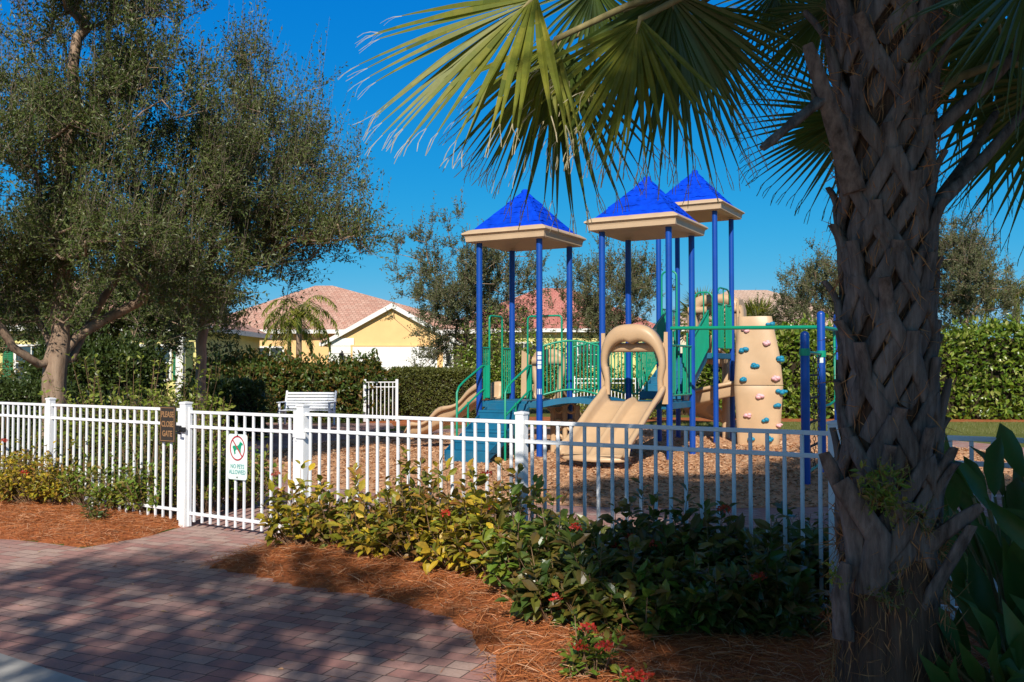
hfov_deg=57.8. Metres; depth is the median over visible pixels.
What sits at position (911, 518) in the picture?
fern
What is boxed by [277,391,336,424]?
bench
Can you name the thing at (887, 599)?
fern
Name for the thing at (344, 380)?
hedge
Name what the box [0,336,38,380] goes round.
shrub
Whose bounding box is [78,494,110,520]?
shrub
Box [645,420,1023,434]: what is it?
grass
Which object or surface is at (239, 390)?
hedge
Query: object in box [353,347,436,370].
garage door
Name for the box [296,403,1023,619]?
fence
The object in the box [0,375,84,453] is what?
hedge
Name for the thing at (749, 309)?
cabbage palm
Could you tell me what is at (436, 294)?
oak tree
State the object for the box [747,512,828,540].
shrub
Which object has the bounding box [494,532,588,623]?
shrub
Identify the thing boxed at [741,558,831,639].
shrub
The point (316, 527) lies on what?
shrub
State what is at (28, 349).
window
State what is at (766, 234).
sky
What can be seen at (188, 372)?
shrub
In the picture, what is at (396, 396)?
gate
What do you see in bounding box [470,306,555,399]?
shrub
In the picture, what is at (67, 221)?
oak tree
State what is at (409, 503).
shrub
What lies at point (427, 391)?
hedge
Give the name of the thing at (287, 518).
shrub
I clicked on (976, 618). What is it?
bird of paradise
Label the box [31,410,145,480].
shrub
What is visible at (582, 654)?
shrub
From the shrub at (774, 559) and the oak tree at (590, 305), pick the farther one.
the oak tree at (590, 305)
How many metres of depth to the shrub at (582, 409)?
29.60 m
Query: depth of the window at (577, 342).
62.47 m
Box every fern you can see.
[818,560,847,590]
[849,453,919,534]
[864,564,918,624]
[903,496,943,538]
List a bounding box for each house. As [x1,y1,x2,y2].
[0,281,272,404]
[233,286,497,370]
[454,288,655,392]
[674,290,832,385]
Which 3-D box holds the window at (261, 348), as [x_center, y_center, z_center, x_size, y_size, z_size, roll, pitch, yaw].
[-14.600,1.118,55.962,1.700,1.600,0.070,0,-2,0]
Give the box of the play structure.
[404,170,837,484]
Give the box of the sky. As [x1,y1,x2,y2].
[0,0,1023,337]
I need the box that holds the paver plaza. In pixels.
[0,423,496,681]
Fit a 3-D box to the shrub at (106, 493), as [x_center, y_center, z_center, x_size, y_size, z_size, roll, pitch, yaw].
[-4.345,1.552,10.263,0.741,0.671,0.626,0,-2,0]
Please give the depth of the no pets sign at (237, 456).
9.10 m
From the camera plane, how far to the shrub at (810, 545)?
6.19 m
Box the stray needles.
[2,528,454,681]
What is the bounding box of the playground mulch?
[256,430,1012,507]
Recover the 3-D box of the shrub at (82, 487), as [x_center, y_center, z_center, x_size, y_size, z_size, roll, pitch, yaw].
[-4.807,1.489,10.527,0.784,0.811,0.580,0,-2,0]
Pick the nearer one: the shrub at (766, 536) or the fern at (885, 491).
the fern at (885, 491)
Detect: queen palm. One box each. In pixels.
[261,295,338,357]
[262,307,320,358]
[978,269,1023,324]
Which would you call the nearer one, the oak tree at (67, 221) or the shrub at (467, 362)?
the oak tree at (67, 221)
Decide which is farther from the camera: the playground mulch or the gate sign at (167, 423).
the playground mulch
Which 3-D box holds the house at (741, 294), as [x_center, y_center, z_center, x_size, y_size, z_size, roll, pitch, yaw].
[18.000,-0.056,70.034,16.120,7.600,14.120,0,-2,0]
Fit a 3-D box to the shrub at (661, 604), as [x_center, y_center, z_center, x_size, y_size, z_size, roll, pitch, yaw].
[0.879,1.476,5.480,0.876,0.619,0.654,0,-2,0]
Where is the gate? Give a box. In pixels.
[176,407,305,532]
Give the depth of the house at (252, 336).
40.02 m
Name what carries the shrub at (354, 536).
on the pine straw bed at (284, 579)
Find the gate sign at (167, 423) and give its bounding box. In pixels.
[160,406,175,442]
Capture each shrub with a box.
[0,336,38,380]
[0,401,62,474]
[0,435,40,501]
[0,438,70,503]
[21,370,137,482]
[22,450,95,504]
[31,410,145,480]
[38,351,214,466]
[57,437,121,506]
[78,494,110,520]
[81,452,146,510]
[94,404,206,486]
[113,443,176,514]
[128,358,239,477]
[172,351,244,405]
[192,440,233,511]
[194,362,280,421]
[197,432,284,508]
[255,460,339,546]
[296,466,375,548]
[325,463,419,559]
[365,445,461,560]
[399,455,508,573]
[440,457,550,578]
[448,322,500,378]
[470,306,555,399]
[471,473,577,595]
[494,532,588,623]
[511,493,624,573]
[529,319,596,409]
[546,529,660,635]
[554,493,678,579]
[556,604,626,678]
[576,392,588,413]
[599,533,724,640]
[610,352,652,399]
[611,662,655,681]
[615,477,733,582]
[623,389,665,418]
[648,374,706,414]
[650,543,776,636]
[666,499,756,569]
[712,500,823,590]
[715,534,823,633]
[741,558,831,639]
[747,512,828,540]
[748,501,828,599]
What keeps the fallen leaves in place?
on the paver plaza
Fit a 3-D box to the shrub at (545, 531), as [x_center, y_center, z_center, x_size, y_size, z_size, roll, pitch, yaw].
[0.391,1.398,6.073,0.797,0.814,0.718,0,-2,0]
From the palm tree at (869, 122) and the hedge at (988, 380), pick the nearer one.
the palm tree at (869, 122)
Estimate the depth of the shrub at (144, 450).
11.87 m
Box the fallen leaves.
[9,530,487,678]
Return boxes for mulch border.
[364,417,1023,425]
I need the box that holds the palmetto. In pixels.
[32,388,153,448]
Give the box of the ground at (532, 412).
[22,393,1023,603]
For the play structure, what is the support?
on the playground mulch
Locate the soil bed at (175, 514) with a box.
[0,457,176,515]
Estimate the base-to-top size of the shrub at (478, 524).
0.920 m
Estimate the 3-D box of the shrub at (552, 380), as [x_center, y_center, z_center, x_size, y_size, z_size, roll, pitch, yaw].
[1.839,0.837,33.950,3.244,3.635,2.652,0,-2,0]
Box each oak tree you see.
[0,0,301,453]
[0,248,248,371]
[127,0,401,461]
[379,186,563,367]
[543,232,681,362]
[748,230,838,339]
[938,195,1023,337]
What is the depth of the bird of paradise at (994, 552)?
4.63 m
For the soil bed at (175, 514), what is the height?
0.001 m
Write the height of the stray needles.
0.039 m
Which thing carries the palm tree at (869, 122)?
on the pine straw bed at (284, 579)
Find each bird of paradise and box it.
[918,581,1023,681]
[938,423,1023,653]
[972,593,1023,681]
[985,498,1023,630]
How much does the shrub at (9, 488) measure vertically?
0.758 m
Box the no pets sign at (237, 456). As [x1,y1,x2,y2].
[228,434,247,479]
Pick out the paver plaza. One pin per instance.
(320, 645)
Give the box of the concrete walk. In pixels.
[0,653,86,681]
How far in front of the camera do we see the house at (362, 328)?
50.07 m
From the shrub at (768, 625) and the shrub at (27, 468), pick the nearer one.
the shrub at (768, 625)
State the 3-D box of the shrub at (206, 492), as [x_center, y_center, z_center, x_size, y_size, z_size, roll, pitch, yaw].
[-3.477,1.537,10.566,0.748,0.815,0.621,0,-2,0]
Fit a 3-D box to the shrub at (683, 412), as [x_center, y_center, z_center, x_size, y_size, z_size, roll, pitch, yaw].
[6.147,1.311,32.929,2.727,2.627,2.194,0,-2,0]
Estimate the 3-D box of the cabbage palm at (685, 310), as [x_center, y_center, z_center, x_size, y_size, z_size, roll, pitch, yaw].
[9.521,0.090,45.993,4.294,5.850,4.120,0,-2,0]
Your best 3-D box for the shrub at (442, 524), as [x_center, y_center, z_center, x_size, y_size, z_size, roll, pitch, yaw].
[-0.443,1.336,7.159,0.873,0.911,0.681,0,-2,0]
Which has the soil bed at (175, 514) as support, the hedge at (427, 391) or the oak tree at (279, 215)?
the oak tree at (279, 215)
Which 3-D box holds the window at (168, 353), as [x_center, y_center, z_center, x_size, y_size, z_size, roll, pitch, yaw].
[-15.400,0.932,39.960,1.500,1.600,0.070,0,-2,0]
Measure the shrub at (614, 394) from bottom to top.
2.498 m
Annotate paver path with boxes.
[206,427,1023,527]
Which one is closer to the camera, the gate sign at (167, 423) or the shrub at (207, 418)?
the gate sign at (167, 423)
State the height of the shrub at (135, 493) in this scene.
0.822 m
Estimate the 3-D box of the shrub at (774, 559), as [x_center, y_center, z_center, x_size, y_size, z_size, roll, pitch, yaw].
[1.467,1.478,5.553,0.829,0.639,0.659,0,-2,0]
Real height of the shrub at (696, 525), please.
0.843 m
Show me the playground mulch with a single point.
(677, 490)
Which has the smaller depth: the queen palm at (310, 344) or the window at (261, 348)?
the queen palm at (310, 344)
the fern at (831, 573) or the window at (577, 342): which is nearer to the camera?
the fern at (831, 573)
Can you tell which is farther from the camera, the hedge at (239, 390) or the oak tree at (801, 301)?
the oak tree at (801, 301)
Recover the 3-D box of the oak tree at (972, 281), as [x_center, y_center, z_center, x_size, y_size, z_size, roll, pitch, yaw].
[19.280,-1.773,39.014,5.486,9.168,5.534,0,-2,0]
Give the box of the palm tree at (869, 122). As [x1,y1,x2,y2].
[337,0,1023,681]
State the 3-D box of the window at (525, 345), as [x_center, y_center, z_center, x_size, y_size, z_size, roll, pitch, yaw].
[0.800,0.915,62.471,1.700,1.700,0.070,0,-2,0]
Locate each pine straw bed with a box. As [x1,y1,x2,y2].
[0,498,179,546]
[208,536,992,681]
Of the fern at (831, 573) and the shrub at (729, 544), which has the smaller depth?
the fern at (831, 573)
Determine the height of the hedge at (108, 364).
2.957 m
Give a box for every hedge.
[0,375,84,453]
[11,322,180,418]
[177,376,270,441]
[180,341,402,421]
[389,365,484,417]
[696,310,1023,419]
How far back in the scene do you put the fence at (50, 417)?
10.29 m
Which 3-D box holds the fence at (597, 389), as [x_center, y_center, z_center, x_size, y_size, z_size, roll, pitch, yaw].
[3.400,1.938,32.856,2.488,1.380,0.080,0,-2,5]
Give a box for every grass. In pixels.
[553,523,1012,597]
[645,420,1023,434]
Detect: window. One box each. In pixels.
[13,344,44,377]
[139,344,171,380]
[260,346,283,369]
[515,342,534,357]
[577,342,598,366]
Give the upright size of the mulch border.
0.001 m
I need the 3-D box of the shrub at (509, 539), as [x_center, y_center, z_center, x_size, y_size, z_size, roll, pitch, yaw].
[0.144,1.344,6.414,0.856,0.852,0.640,0,-2,0]
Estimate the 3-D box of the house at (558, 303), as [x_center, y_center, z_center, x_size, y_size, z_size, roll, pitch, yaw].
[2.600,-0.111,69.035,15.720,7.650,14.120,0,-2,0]
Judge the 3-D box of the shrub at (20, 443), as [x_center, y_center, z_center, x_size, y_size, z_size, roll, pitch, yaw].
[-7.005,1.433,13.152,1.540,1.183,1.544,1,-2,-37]
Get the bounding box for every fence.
[0,397,192,526]
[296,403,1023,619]
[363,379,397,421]
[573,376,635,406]
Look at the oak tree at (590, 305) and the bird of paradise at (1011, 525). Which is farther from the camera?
the oak tree at (590, 305)
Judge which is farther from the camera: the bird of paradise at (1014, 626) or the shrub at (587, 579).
the shrub at (587, 579)
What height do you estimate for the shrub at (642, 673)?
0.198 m
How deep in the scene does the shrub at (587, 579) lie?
5.41 m
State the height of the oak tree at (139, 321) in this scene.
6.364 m
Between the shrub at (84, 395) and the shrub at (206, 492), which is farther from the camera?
the shrub at (84, 395)
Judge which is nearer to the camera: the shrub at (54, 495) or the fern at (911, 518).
the fern at (911, 518)
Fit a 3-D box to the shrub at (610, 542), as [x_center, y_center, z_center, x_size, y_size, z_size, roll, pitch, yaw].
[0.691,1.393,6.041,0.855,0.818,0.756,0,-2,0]
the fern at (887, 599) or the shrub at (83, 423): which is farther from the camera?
the shrub at (83, 423)
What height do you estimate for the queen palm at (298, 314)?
4.803 m
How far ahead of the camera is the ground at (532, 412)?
25.78 m
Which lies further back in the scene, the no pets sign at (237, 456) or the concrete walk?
the no pets sign at (237, 456)
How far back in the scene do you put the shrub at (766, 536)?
6.02 m
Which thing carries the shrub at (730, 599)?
on the pine straw bed at (284, 579)
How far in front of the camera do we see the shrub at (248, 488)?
10.79 m
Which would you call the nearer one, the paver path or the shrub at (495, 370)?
the paver path
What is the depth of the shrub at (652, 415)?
29.71 m
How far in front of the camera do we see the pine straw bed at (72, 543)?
9.10 m
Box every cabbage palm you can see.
[672,287,725,384]
[743,294,793,325]
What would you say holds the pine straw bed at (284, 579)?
on the ground at (532, 412)

